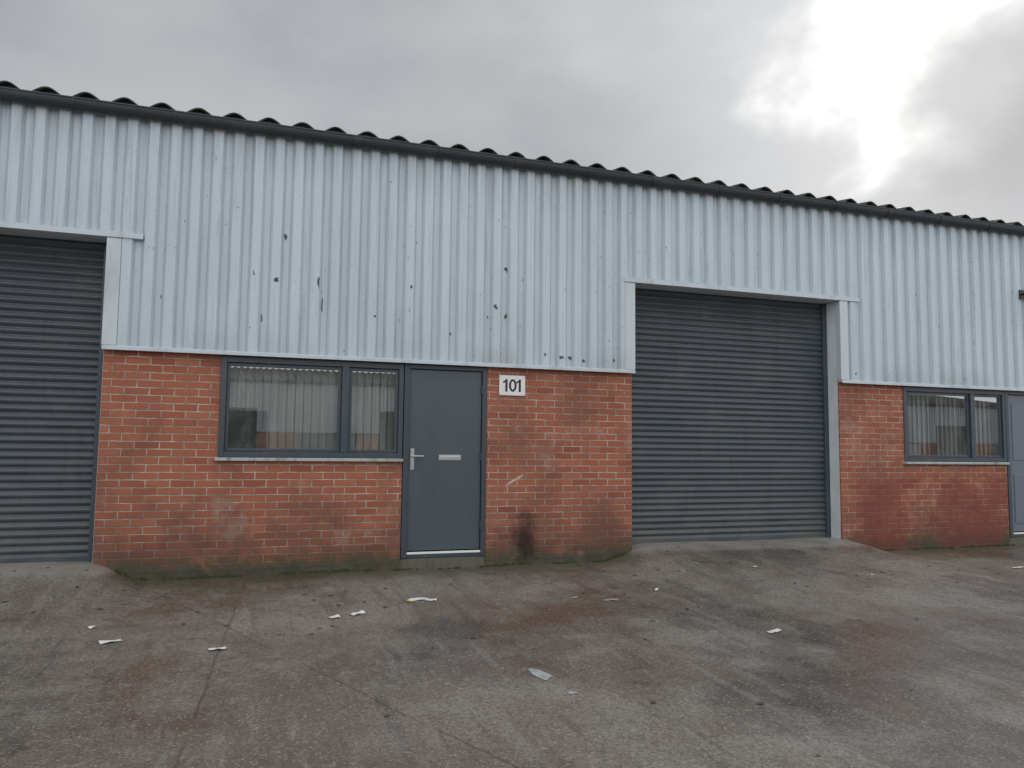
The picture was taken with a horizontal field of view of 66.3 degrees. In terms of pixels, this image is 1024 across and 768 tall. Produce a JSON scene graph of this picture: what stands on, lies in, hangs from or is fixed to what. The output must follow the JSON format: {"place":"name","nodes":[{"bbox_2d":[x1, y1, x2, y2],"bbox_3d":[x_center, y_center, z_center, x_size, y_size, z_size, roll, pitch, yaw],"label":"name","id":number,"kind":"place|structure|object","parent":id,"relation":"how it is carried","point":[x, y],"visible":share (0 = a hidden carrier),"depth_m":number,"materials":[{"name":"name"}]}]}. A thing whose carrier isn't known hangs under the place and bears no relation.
{"place":"outdoors","nodes":[
{"label":"outdoors","id":0,"kind":"place"},
{"bbox_2d":[228,410,266,448],"bbox_3d":[-2.726,0.478,8.022,0.400,0.410,0.010,2,-5,-19],"label":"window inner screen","id":1,"kind":"object","parent":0,"point":[246,429],"depth_m":8.02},
{"bbox_2d":[0,537,1023,767],"bbox_3d":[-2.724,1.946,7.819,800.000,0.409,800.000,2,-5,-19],"label":"ground","id":2,"kind":"structure","parent":0,"point":[831,680],"depth_m":5.09,"materials":[{"name":"concrete"}]},
{"bbox_2d":[92,302,840,559],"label":"shutter reveals","id":3,"kind":"object","parent":2,"relation":"on","point":[833,431],"visible":0.21,"depth_m":10.44,"materials":[{"name":"grey metal"}]},
{"bbox_2d":[0,234,825,563],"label":"roller shutters","id":4,"kind":"object","parent":3,"relation":"attached to","point":[726,420],"visible":0.93,"depth_m":9.76,"materials":[{"name":"grey metal"}]},
{"bbox_2d":[87,243,830,560],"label":"shutter guides","id":5,"kind":"object","parent":3,"relation":"attached to","point":[826,458],"visible":0.31,"depth_m":10.40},
{"bbox_2d":[1,544,1022,755],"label":"litter","id":6,"kind":"object","parent":2,"relation":"on","point":[541,674],"visible":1,"depth_m":6.08,"materials":[{"name":"white paper"}]},
{"bbox_2d":[92,349,1009,579],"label":"brick wall","id":7,"kind":"structure","parent":2,"relation":"on","point":[174,499],"depth_m":8.38,"materials":[{"name":"red brick"}]},
{"bbox_2d":[0,100,1023,387],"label":"cladding","id":8,"kind":"structure","parent":7,"relation":"attached to","point":[212,214],"depth_m":8.70,"materials":[{"name":"paint"}]},
{"bbox_2d":[0,86,1023,234],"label":"gutter","id":9,"kind":"object","parent":8,"relation":"attached to","point":[91,105],"visible":0.98,"depth_m":8.71,"materials":[{"name":"black metal"}]},
{"bbox_2d":[72,98,991,230],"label":"gutter brackets","id":10,"kind":"object","parent":9,"relation":"attached to","point":[357,142],"visible":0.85,"depth_m":8.94,"materials":[{"name":"black metal"}]},
{"bbox_2d":[160,181,915,374],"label":"paint chips","id":11,"kind":"object","parent":8,"relation":"attached to","point":[495,305],"visible":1,"depth_m":8.59,"materials":[{"name":"paint"}]},
{"bbox_2d":[1019,290,1023,299],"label":"security light","id":12,"kind":"object","parent":8,"relation":"attached to","point":[1021,294],"visible":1,"depth_m":11.47,"materials":[{"name":"black paint"}]},
{"bbox_2d":[0,221,1023,390],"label":"flashings","id":13,"kind":"object","parent":7,"relation":"on","point":[112,240],"visible":0.97,"depth_m":8.87,"materials":[{"name":"grey metal"}]},
{"bbox_2d":[499,375,524,395],"bbox_3d":[0.004,0.017,8.889,0.312,0.230,0.016,2,-5,-19],"label":"unit number sign","id":14,"kind":"object","parent":7,"relation":"attached to","point":[511,385],"visible":1,"depth_m":8.88,"materials":[{"name":"white plastic"}]},
{"bbox_2d":[215,457,1009,464],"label":"window sills","id":15,"kind":"structure","parent":7,"relation":"attached to","point":[401,460],"depth_m":8.21,"materials":[{"name":"grey metal"}]},
{"bbox_2d":[218,355,1023,558],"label":"window and door frames","id":16,"kind":"structure","parent":7,"relation":"attached to","point":[347,368],"depth_m":8.45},
{"bbox_2d":[406,369,481,550],"bbox_3d":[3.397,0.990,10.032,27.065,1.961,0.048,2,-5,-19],"label":"door leaf","id":17,"kind":"object","parent":16,"relation":"attached to","point":[443,508],"visible":1,"depth_m":8.60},
{"bbox_2d":[410,449,460,469],"bbox_3d":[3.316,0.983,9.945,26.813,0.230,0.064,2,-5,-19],"label":"door furniture","id":18,"kind":"object","parent":17,"relation":"attached to","point":[446,457],"depth_m":8.58,"materials":[{"name":"silver metal"}]},
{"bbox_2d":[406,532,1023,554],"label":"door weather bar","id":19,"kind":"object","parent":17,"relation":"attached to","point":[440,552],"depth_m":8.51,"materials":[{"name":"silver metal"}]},
{"bbox_2d":[224,363,990,457],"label":"vertical blinds","id":20,"kind":"object","parent":16,"relation":"attached to","point":[322,421],"visible":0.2,"depth_m":8.37,"materials":[{"name":"fabric"}]},
{"bbox_2d":[1008,395,1023,531],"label":"panel door leaf","id":21,"kind":"object","parent":16,"relation":"attached to","point":[1016,415],"visible":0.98,"depth_m":11.33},
{"bbox_2d":[113,544,1015,580],"bbox_3d":[1.964,2.048,9.396,12.190,0.131,0.094,2,-5,-19],"label":"moss","id":22,"kind":"object","parent":2,"relation":"on","point":[117,571],"visible":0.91,"depth_m":8.21,"materials":[{"name":"green plant"}]},
{"bbox_2d":[400,537,1023,568],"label":"door step","id":23,"kind":"object","parent":2,"relation":"on","point":[444,562],"depth_m":8.51,"materials":[{"name":"grey concrete"}]},
{"bbox_2d":[0,0,1023,224],"label":"sky","id":24,"kind":"structure","parent":0,"point":[918,105],"materials":[{"name":"grey"}]},
{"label":"end walls","id":25,"kind":"object","parent":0,"visible":0},
{"bbox_2d":[0,80,1023,303],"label":"corrugated roof","id":26,"kind":"structure","parent":25,"relation":"on","point":[38,89],"depth_m":9.11,"materials":[{"name":"grey metal"}]},
{"bbox_2d":[0,84,1017,225],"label":"eaves filler","id":27,"kind":"object","parent":26,"relation":"attached to","point":[302,126],"visible":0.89,"depth_m":8.59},
{"bbox_2d":[226,366,1023,551],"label":"interior room","id":28,"kind":"object","parent":25,"relation":"attached to","point":[933,426],"visible":0.02,"depth_m":14.97,"materials":[{"name":"paint"}]}
]}

